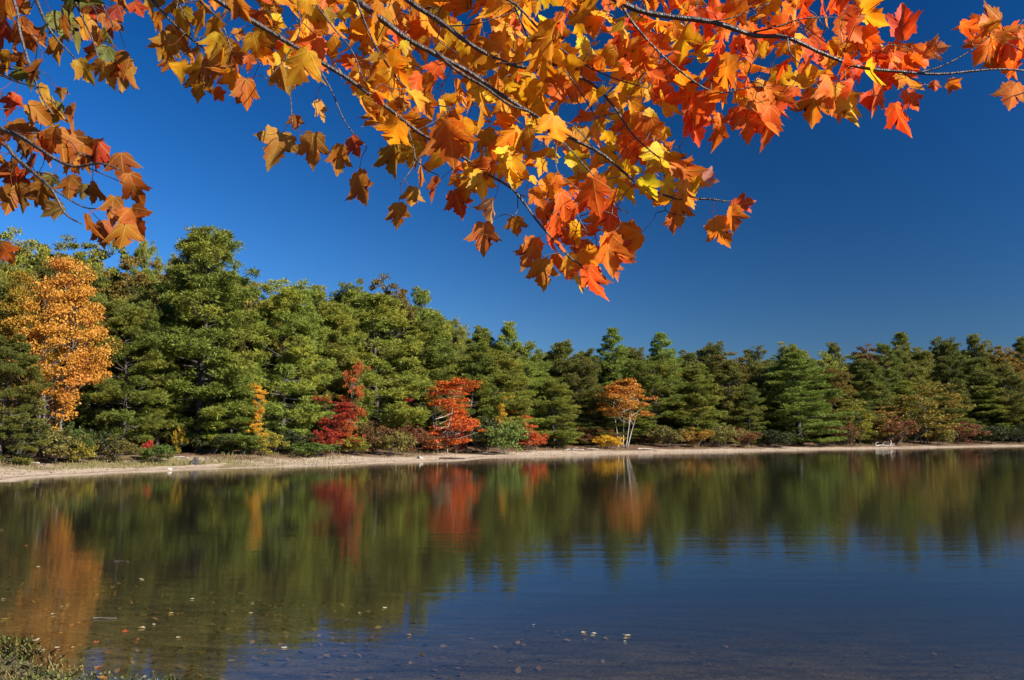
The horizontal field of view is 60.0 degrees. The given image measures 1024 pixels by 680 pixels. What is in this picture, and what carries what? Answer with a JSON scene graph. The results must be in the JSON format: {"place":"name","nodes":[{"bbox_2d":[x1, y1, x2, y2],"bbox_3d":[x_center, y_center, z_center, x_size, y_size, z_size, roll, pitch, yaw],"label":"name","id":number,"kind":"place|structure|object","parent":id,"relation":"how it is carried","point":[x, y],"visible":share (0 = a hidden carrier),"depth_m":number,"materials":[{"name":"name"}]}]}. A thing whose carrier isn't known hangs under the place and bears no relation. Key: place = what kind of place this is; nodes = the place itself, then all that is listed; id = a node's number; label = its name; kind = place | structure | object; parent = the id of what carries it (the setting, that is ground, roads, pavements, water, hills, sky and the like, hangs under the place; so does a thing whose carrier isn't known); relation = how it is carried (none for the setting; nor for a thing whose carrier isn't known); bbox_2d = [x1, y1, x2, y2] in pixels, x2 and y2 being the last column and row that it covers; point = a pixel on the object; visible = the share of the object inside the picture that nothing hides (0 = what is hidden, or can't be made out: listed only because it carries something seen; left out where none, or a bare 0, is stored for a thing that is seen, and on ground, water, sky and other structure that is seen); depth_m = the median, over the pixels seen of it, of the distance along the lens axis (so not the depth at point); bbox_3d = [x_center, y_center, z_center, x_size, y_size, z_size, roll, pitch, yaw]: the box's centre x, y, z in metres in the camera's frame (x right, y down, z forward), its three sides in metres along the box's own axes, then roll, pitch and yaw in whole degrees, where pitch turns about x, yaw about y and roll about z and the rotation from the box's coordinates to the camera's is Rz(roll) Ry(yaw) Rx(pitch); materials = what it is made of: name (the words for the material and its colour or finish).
{"place":"outdoors","nodes":[
{"label":"outdoors","id":0,"kind":"place"},
{"bbox_2d":[0,407,1023,679],"bbox_3d":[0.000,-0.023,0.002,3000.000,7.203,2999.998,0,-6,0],"label":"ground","id":1,"kind":"structure","parent":0,"point":[762,611],"depth_m":13.04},
{"bbox_2d":[0,333,54,463],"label":"pine tree","id":2,"kind":"object","parent":1,"relation":"on","point":[22,355],"visible":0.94,"depth_m":44.06,"materials":[{"name":"green plant"}]},
{"bbox_2d":[0,226,54,405],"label":"oak tree","id":3,"kind":"object","parent":1,"relation":"on","point":[20,259],"visible":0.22,"depth_m":65.25,"materials":[{"name":"green plant"}]},
{"bbox_2d":[0,268,59,454],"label":"maple tree","id":4,"kind":"object","parent":1,"relation":"on","point":[15,293],"visible":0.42,"depth_m":48.09,"materials":[{"name":"green plant"}]},
{"bbox_2d":[0,419,65,461],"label":"shrub","id":5,"kind":"object","parent":1,"relation":"on","point":[8,450],"visible":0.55,"depth_m":44.37,"materials":[{"name":"green plant"}]},
{"bbox_2d":[16,255,64,405],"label":"pine tree","id":6,"kind":"object","parent":1,"relation":"on","point":[45,271],"visible":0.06,"depth_m":57.84,"materials":[{"name":"green plant"}]},
{"bbox_2d":[28,287,92,451],"bbox_3d":[-27.492,1.663,53.429,4.393,10.592,4.825,4,-7,-33],"label":"pine tree","id":7,"kind":"object","parent":1,"relation":"on","point":[55,408],"visible":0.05,"depth_m":53.21,"materials":[{"name":"green plant"}]},
{"bbox_2d":[33,427,88,463],"bbox_3d":[-23.812,5.589,46.465,3.095,2.082,3.187,-6,-10,43],"label":"shrub","id":8,"kind":"object","parent":1,"relation":"on","point":[58,448],"visible":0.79,"depth_m":45.92,"materials":[{"name":"green plant"}]},
{"bbox_2d":[21,234,100,275],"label":"oak tree","id":9,"kind":"object","parent":1,"relation":"on","point":[73,245],"visible":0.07,"depth_m":69.90,"materials":[{"name":"green plant"}]},
{"bbox_2d":[2,255,122,456],"bbox_3d":[-25.084,0.948,48.910,6.207,11.366,5.993,7,-9,-42],"label":"maple tree","id":10,"kind":"object","parent":1,"relation":"on","point":[77,292],"visible":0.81,"depth_m":48.44,"materials":[{"name":"orange plant"}]},
{"bbox_2d":[55,421,96,460],"bbox_3d":[-23.283,5.512,47.301,2.099,2.414,2.049,3,-7,-23],"label":"shrub","id":11,"kind":"object","parent":1,"relation":"on","point":[78,432],"visible":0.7,"depth_m":46.92,"materials":[{"name":"green plant"}]},
{"bbox_2d":[58,263,114,428],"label":"pine tree","id":12,"kind":"object","parent":1,"relation":"on","point":[100,276],"visible":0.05,"depth_m":60.05,"materials":[{"name":"green plant"}]},
{"bbox_2d":[0,630,180,679],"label":"grass","id":13,"kind":"structure","parent":1,"relation":"on","point":[24,642],"depth_m":7.24,"materials":[{"name":"green plant"}]},
{"bbox_2d":[64,291,128,453],"bbox_3d":[-24.839,1.977,53.354,3.925,10.205,3.628,-4,-7,36],"label":"pine tree","id":14,"kind":"object","parent":1,"relation":"on","point":[84,407],"visible":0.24,"depth_m":52.75,"materials":[{"name":"green plant"}]},
{"bbox_2d":[66,240,133,334],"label":"oak tree","id":15,"kind":"object","parent":1,"relation":"on","point":[101,255],"visible":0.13,"depth_m":67.69,"materials":[{"name":"green plant"}]},
{"bbox_2d":[81,429,125,460],"bbox_3d":[-22.957,5.858,48.987,2.714,1.899,2.636,2,-8,-11],"label":"shrub","id":16,"kind":"object","parent":1,"relation":"on","point":[102,436],"visible":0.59,"depth_m":48.96,"materials":[{"name":"green plant"}]},
{"bbox_2d":[92,435,143,461],"bbox_3d":[-21.907,6.083,49.036,2.632,1.701,2.725,4,-7,-30],"label":"shrub","id":17,"kind":"object","parent":1,"relation":"on","point":[126,446],"visible":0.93,"depth_m":48.72,"materials":[{"name":"green plant"}]},
{"bbox_2d":[74,297,179,455],"bbox_3d":[-23.496,2.194,53.451,6.543,9.921,6.315,6,-9,-37],"label":"pine tree","id":18,"kind":"object","parent":1,"relation":"on","point":[136,316],"visible":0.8,"depth_m":52.61,"materials":[{"name":"green plant"}]},
{"bbox_2d":[101,288,165,450],"bbox_3d":[-23.816,1.908,55.563,4.412,10.668,4.125,3,-7,-24],"label":"pine tree","id":19,"kind":"object","parent":1,"relation":"on","point":[130,298],"visible":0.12,"depth_m":55.39,"materials":[{"name":"green plant"}]},
{"bbox_2d":[94,256,179,410],"bbox_3d":[-26.305,0.720,60.722,6.713,13.324,6.228,4,-8,-32],"label":"oak tree","id":20,"kind":"object","parent":1,"relation":"on","point":[140,279],"visible":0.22,"depth_m":60.81,"materials":[{"name":"green plant"}]},
{"bbox_2d":[121,239,166,392],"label":"pine tree","id":21,"kind":"object","parent":1,"relation":"on","point":[142,250],"visible":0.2,"depth_m":66.77,"materials":[{"name":"green plant"}]},
{"bbox_2d":[135,444,178,460],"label":"shrub","id":22,"kind":"object","parent":1,"relation":"on","point":[157,448],"visible":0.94,"depth_m":50.73,"materials":[{"name":"green plant"}]},
{"bbox_2d":[127,353,189,444],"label":"pine tree","id":23,"kind":"object","parent":1,"relation":"on","point":[173,407],"visible":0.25,"depth_m":55.24,"materials":[{"name":"green plant"}]},
{"bbox_2d":[129,223,271,451],"bbox_3d":[-20.017,-0.169,56.958,9.345,15.411,8.457,6,-8,-44],"label":"pine tree","id":24,"kind":"object","parent":1,"relation":"on","point":[199,247],"visible":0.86,"depth_m":56.13,"materials":[{"name":"green plant"}]},
{"bbox_2d":[175,430,238,453],"bbox_3d":[-18.996,6.484,55.803,3.668,1.642,3.544,0,-6,-1],"label":"shrub","id":25,"kind":"object","parent":1,"relation":"on","point":[220,438],"visible":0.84,"depth_m":55.06,"materials":[{"name":"green plant"}]},
{"bbox_2d":[192,381,267,452],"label":"pine tree","id":26,"kind":"object","parent":1,"relation":"on","point":[231,421],"visible":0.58,"depth_m":56.54,"materials":[{"name":"green plant"}]},
{"bbox_2d":[245,381,268,451],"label":"maple tree","id":27,"kind":"object","parent":1,"relation":"on","point":[257,417],"visible":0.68,"depth_m":57.21,"materials":[{"name":"orange plant"}]},
{"bbox_2d":[234,280,289,399],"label":"oak tree","id":28,"kind":"object","parent":1,"relation":"on","point":[258,304],"visible":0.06,"depth_m":66.50,"materials":[{"name":"green plant"}]},
{"bbox_2d":[236,339,296,449],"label":"pine tree","id":29,"kind":"object","parent":1,"relation":"on","point":[273,398],"visible":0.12,"depth_m":63.84,"materials":[{"name":"green plant"}]},
{"bbox_2d":[233,278,337,450],"bbox_3d":[-16.044,1.696,62.037,7.896,12.626,7.621,2,-5,-9],"label":"pine tree","id":30,"kind":"object","parent":1,"relation":"on","point":[287,301],"visible":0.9,"depth_m":60.92,"materials":[{"name":"green plant"}]},
{"bbox_2d":[265,427,316,453],"bbox_3d":[-15.328,6.840,59.492,3.619,1.935,3.515,1,-6,21],"label":"shrub","id":31,"kind":"object","parent":1,"relation":"on","point":[290,435],"visible":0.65,"depth_m":59.30,"materials":[{"name":"green plant"}]},
{"bbox_2d":[280,441,339,455],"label":"shrub","id":32,"kind":"object","parent":1,"relation":"on","point":[310,447],"visible":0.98,"depth_m":59.01,"materials":[{"name":"green plant"}]},
{"bbox_2d":[293,339,371,446],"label":"pine tree","id":33,"kind":"object","parent":1,"relation":"on","point":[334,392],"visible":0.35,"depth_m":66.11,"materials":[{"name":"green plant"}]},
{"bbox_2d":[289,300,376,442],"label":"pine tree","id":34,"kind":"object","parent":1,"relation":"on","point":[329,316],"visible":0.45,"depth_m":67.18,"materials":[{"name":"green plant"}]},
{"bbox_2d":[310,395,362,452],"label":"maple tree","id":35,"kind":"object","parent":1,"relation":"on","point":[343,408],"visible":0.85,"depth_m":62.45,"materials":[{"name":"red plant"}]},
{"bbox_2d":[337,360,370,452],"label":"maple tree","id":36,"kind":"object","parent":1,"relation":"on","point":[358,391],"visible":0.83,"depth_m":64.60,"materials":[{"name":"red plant"}]},
{"bbox_2d":[329,278,383,420],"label":"pine tree","id":37,"kind":"object","parent":1,"relation":"on","point":[343,296],"visible":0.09,"depth_m":77.50,"materials":[{"name":"green plant"}]},
{"bbox_2d":[356,419,397,453],"bbox_3d":[-9.781,7.211,65.091,3.324,2.747,3.384,5,-8,-41],"label":"shrub","id":38,"kind":"object","parent":1,"relation":"on","point":[378,431],"visible":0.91,"depth_m":64.80,"materials":[{"name":"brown plant"}]},
{"bbox_2d":[331,288,432,448],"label":"pine tree","id":39,"kind":"object","parent":1,"relation":"on","point":[377,313],"visible":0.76,"depth_m":70.40,"materials":[{"name":"green plant"}]},
{"bbox_2d":[359,329,406,446],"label":"pine tree","id":40,"kind":"object","parent":1,"relation":"on","point":[382,404],"visible":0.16,"depth_m":73.83,"materials":[{"name":"green plant"}]},
{"bbox_2d":[365,273,417,406],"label":"oak tree","id":41,"kind":"object","parent":1,"relation":"on","point":[404,301],"visible":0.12,"depth_m":82.72,"materials":[{"name":"green plant"}]},
{"bbox_2d":[373,430,417,454],"bbox_3d":[-8.398,7.610,65.010,3.139,2.080,3.232,7,-10,-32],"label":"shrub","id":42,"kind":"object","parent":1,"relation":"on","point":[401,441],"visible":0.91,"depth_m":64.75,"materials":[{"name":"green plant"}]},
{"bbox_2d":[393,285,450,366],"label":"white pine","id":43,"kind":"object","parent":1,"relation":"on","point":[422,297],"visible":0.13,"depth_m":85.66,"materials":[{"name":"green plant"}]},
{"bbox_2d":[380,318,464,447],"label":"pine tree","id":44,"kind":"object","parent":1,"relation":"on","point":[424,328],"visible":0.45,"depth_m":77.81,"materials":[{"name":"green plant"}]},
{"bbox_2d":[409,307,459,446],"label":"pine tree","id":45,"kind":"object","parent":1,"relation":"on","point":[445,335],"visible":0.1,"depth_m":82.21,"materials":[{"name":"green plant"}]},
{"bbox_2d":[409,377,488,452],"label":"maple tree","id":46,"kind":"object","parent":1,"relation":"on","point":[455,423],"visible":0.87,"depth_m":72.47,"materials":[{"name":"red plant"}]},
{"bbox_2d":[437,316,472,371],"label":"pine tree","id":47,"kind":"object","parent":1,"relation":"on","point":[460,336],"visible":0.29,"depth_m":87.55,"materials":[{"name":"green plant"}]},
{"bbox_2d":[444,341,504,447],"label":"pine tree","id":48,"kind":"object","parent":1,"relation":"on","point":[479,352],"visible":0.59,"depth_m":79.39,"materials":[{"name":"green plant"}]},
{"bbox_2d":[451,416,498,452],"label":"shrub","id":49,"kind":"object","parent":1,"relation":"on","point":[477,436],"visible":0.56,"depth_m":76.06,"materials":[{"name":"plant"}]},
{"bbox_2d":[462,324,500,442],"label":"pine tree","id":50,"kind":"object","parent":1,"relation":"on","point":[480,335],"visible":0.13,"depth_m":90.38,"materials":[{"name":"green plant"}]},
{"bbox_2d":[0,574,1001,679],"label":"sunken leaf litter","id":51,"kind":"object","parent":1,"relation":"on","point":[190,671],"visible":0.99,"depth_m":9.51,"materials":[{"name":"brown plant"}]},
{"bbox_2d":[462,348,539,446],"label":"pine tree","id":52,"kind":"object","parent":1,"relation":"on","point":[504,378],"visible":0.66,"depth_m":81.72,"materials":[{"name":"green plant"}]},
{"bbox_2d":[483,420,532,453],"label":"shrub","id":53,"kind":"object","parent":1,"relation":"on","point":[503,431],"visible":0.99,"depth_m":74.53,"materials":[{"name":"green plant"}]},
{"bbox_2d":[491,320,529,408],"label":"pine tree","id":54,"kind":"object","parent":1,"relation":"on","point":[508,331],"visible":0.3,"depth_m":89.44,"materials":[{"name":"green plant"}]},
{"bbox_2d":[0,441,1022,472],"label":"grass","id":55,"kind":"structure","parent":1,"relation":"on","point":[122,463],"depth_m":53.48,"materials":[{"name":"green plant"}]},
{"bbox_2d":[0,0,1023,301],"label":"red maple","id":56,"kind":"object","parent":1,"relation":"on","point":[512,88],"visible":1,"depth_m":2.43,"materials":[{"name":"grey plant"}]},
{"bbox_2d":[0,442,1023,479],"bbox_3d":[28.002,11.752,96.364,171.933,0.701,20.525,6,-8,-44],"label":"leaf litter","id":57,"kind":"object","parent":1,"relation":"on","point":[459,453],"visible":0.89,"depth_m":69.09,"materials":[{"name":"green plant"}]},
{"bbox_2d":[493,360,555,445],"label":"pine tree","id":58,"kind":"object","parent":1,"relation":"on","point":[532,372],"visible":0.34,"depth_m":86.58,"materials":[{"name":"green plant"}]},
{"bbox_2d":[510,340,556,415],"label":"pine tree","id":59,"kind":"object","parent":1,"relation":"on","point":[524,352],"visible":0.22,"depth_m":93.38,"materials":[{"name":"green plant"}]},
{"bbox_2d":[524,376,583,447],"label":"pine tree","id":60,"kind":"object","parent":1,"relation":"on","point":[561,402],"visible":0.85,"depth_m":86.88,"materials":[{"name":"green plant"}]},
{"bbox_2d":[537,339,592,429],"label":"pine tree","id":61,"kind":"object","parent":1,"relation":"on","point":[561,351],"visible":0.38,"depth_m":99.15,"materials":[{"name":"green plant"}]},
{"bbox_2d":[556,359,611,437],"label":"pine tree","id":62,"kind":"object","parent":1,"relation":"on","point":[589,370],"visible":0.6,"depth_m":97.30,"materials":[{"name":"green plant"}]},
{"bbox_2d":[555,398,628,444],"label":"pine tree","id":63,"kind":"object","parent":1,"relation":"on","point":[599,417],"visible":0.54,"depth_m":95.03,"materials":[{"name":"green plant"}]},
{"bbox_2d":[592,327,637,441],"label":"white pine","id":64,"kind":"object","parent":1,"relation":"on","point":[614,339],"visible":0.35,"depth_m":105.14,"materials":[{"name":"green plant"}]},
{"bbox_2d":[588,377,658,447],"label":"maple tree","id":65,"kind":"object","parent":1,"relation":"on","point":[615,389],"visible":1,"depth_m":93.65,"materials":[{"name":"orange plant"}]},
{"bbox_2d":[600,401,672,444],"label":"pine tree","id":66,"kind":"object","parent":1,"relation":"on","point":[639,420],"visible":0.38,"depth_m":100.00,"materials":[{"name":"green plant"}]},
{"bbox_2d":[620,357,688,443],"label":"pine tree","id":67,"kind":"object","parent":1,"relation":"on","point":[660,368],"visible":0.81,"depth_m":103.69,"materials":[{"name":"green plant"}]},
{"bbox_2d":[645,332,685,440],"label":"white pine","id":68,"kind":"object","parent":1,"relation":"on","point":[659,352],"visible":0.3,"depth_m":113.81,"materials":[{"name":"green plant"}]},
{"bbox_2d":[646,425,686,447],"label":"shrub","id":69,"kind":"object","parent":1,"relation":"on","point":[667,431],"visible":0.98,"depth_m":97.53,"materials":[{"name":"green plant"}]},
{"bbox_2d":[644,389,711,442],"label":"pine tree","id":70,"kind":"object","parent":1,"relation":"on","point":[668,418],"visible":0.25,"depth_m":106.11,"materials":[{"name":"green plant"}]},
{"bbox_2d":[661,363,729,443],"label":"pine tree","id":71,"kind":"object","parent":1,"relation":"on","point":[696,373],"visible":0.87,"depth_m":104.94,"materials":[{"name":"green plant"}]},
{"bbox_2d":[691,340,734,405],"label":"pine tree","id":72,"kind":"object","parent":1,"relation":"on","point":[704,354],"visible":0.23,"depth_m":123.24,"materials":[{"name":"green plant"}]},
{"bbox_2d":[706,425,747,446],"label":"shrub","id":73,"kind":"object","parent":1,"relation":"on","point":[720,431],"visible":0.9,"depth_m":102.24,"materials":[{"name":"green plant"}]},
{"bbox_2d":[708,359,753,442],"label":"pine tree","id":74,"kind":"object","parent":1,"relation":"on","point":[729,366],"visible":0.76,"depth_m":111.49,"materials":[{"name":"green plant"}]},
{"bbox_2d":[709,351,759,420],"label":"tree","id":75,"kind":"object","parent":1,"relation":"on","point":[747,372],"visible":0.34,"depth_m":120.27,"materials":[{"name":"green plant"}]},
{"bbox_2d":[730,383,769,443],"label":"pine tree","id":76,"kind":"object","parent":1,"relation":"on","point":[752,394],"visible":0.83,"depth_m":110.96,"materials":[{"name":"green plant"}]},
{"bbox_2d":[731,345,774,403],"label":"pine tree","id":77,"kind":"object","parent":1,"relation":"on","point":[749,354],"visible":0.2,"depth_m":129.88,"materials":[{"name":"green plant"}]},
{"bbox_2d":[739,401,795,442],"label":"pine tree","id":78,"kind":"object","parent":1,"relation":"on","point":[772,407],"visible":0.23,"depth_m":117.31,"materials":[{"name":"green plant"}]},
{"bbox_2d":[743,361,794,442],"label":"pine tree","id":79,"kind":"object","parent":1,"relation":"on","point":[762,381],"visible":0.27,"depth_m":119.85,"materials":[{"name":"green plant"}]},
{"bbox_2d":[759,429,796,446],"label":"shrub","id":80,"kind":"object","parent":1,"relation":"on","point":[773,436],"visible":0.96,"depth_m":109.30,"materials":[{"name":"green plant"}]},
{"bbox_2d":[771,341,817,417],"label":"pine tree","id":81,"kind":"object","parent":1,"relation":"on","point":[784,349],"visible":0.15,"depth_m":132.52,"materials":[{"name":"green plant"}]},
{"bbox_2d":[741,351,860,445],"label":"white pine","id":82,"kind":"object","parent":1,"relation":"on","point":[798,363],"visible":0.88,"depth_m":114.86,"materials":[{"name":"green plant"}]},
{"bbox_2d":[811,366,862,441],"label":"pine tree","id":83,"kind":"object","parent":1,"relation":"on","point":[842,376],"visible":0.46,"depth_m":126.15,"materials":[{"name":"green plant"}]},
{"bbox_2d":[834,399,877,445],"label":"maple tree","id":84,"kind":"object","parent":1,"relation":"on","point":[865,425],"visible":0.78,"depth_m":120.36,"materials":[{"name":"green plant"}]},
{"bbox_2d":[824,398,892,441],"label":"pine tree","id":85,"kind":"object","parent":1,"relation":"on","point":[840,403],"visible":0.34,"depth_m":125.93,"materials":[{"name":"green plant"}]},
{"bbox_2d":[837,358,902,439],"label":"pine tree","id":86,"kind":"object","parent":1,"relation":"on","point":[865,370],"visible":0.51,"depth_m":133.26,"materials":[{"name":"green plant"}]},
{"bbox_2d":[867,342,911,439],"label":"white pine","id":87,"kind":"object","parent":1,"relation":"on","point":[892,371],"visible":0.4,"depth_m":140.90,"materials":[{"name":"green plant"}]},
{"bbox_2d":[869,415,919,444],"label":"shrub","id":88,"kind":"object","parent":1,"relation":"on","point":[899,426],"visible":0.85,"depth_m":125.18,"materials":[{"name":"brown plant"}]},
{"bbox_2d":[884,331,915,411],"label":"white pine","id":89,"kind":"object","parent":1,"relation":"on","point":[901,338],"visible":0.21,"depth_m":152.95,"materials":[{"name":"green plant"}]},
{"bbox_2d":[878,380,937,440],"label":"pine tree","id":90,"kind":"object","parent":1,"relation":"on","point":[903,391],"visible":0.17,"depth_m":141.72,"materials":[{"name":"green plant"}]},
{"bbox_2d":[887,360,942,439],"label":"pine tree","id":91,"kind":"object","parent":1,"relation":"on","point":[919,373],"visible":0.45,"depth_m":144.59,"materials":[{"name":"green plant"}]},
{"bbox_2d":[912,347,943,438],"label":"pine tree","id":92,"kind":"object","parent":1,"relation":"on","point":[925,356],"visible":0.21,"depth_m":151.68,"materials":[{"name":"green plant"}]},
{"bbox_2d":[884,382,975,443],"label":"maple tree","id":93,"kind":"object","parent":1,"relation":"on","point":[929,420],"visible":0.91,"depth_m":132.22,"materials":[{"name":"green plant"}]},
{"bbox_2d":[920,336,974,417],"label":"pine tree","id":94,"kind":"object","parent":1,"relation":"on","point":[947,348],"visible":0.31,"depth_m":157.66,"materials":[{"name":"green plant"}]},
{"bbox_2d":[914,392,982,440],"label":"tree","id":95,"kind":"object","parent":1,"relation":"on","point":[964,419],"visible":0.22,"depth_m":144.07,"materials":[{"name":"green plant"}]},
{"bbox_2d":[928,356,971,440],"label":"pine tree","id":96,"kind":"object","parent":1,"relation":"on","point":[946,374],"visible":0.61,"depth_m":147.55,"materials":[{"name":"green plant"}]},
{"bbox_2d":[952,355,1006,438],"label":"pine tree","id":97,"kind":"object","parent":1,"relation":"on","point":[974,362],"visible":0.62,"depth_m":151.89,"materials":[{"name":"green plant"}]},
{"bbox_2d":[957,392,1019,440],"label":"pine tree","id":98,"kind":"object","parent":1,"relation":"on","point":[985,402],"visible":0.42,"depth_m":150.07,"materials":[{"name":"green plant"}]},
{"bbox_2d":[979,363,1023,440],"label":"pine tree","id":99,"kind":"object","parent":1,"relation":"on","point":[1003,380],"visible":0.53,"depth_m":151.49,"materials":[{"name":"green plant"}]},
{"bbox_2d":[987,347,1023,439],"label":"oak tree","id":100,"kind":"object","parent":1,"relation":"on","point":[1017,364],"visible":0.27,"depth_m":158.32,"materials":[{"name":"green plant"}]},
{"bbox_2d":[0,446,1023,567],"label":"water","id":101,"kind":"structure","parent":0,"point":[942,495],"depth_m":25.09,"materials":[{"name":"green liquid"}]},
{"bbox_2d":[0,0,1023,420],"label":"sky","id":102,"kind":"structure","parent":0,"point":[853,236],"materials":[{"name":"blue"}]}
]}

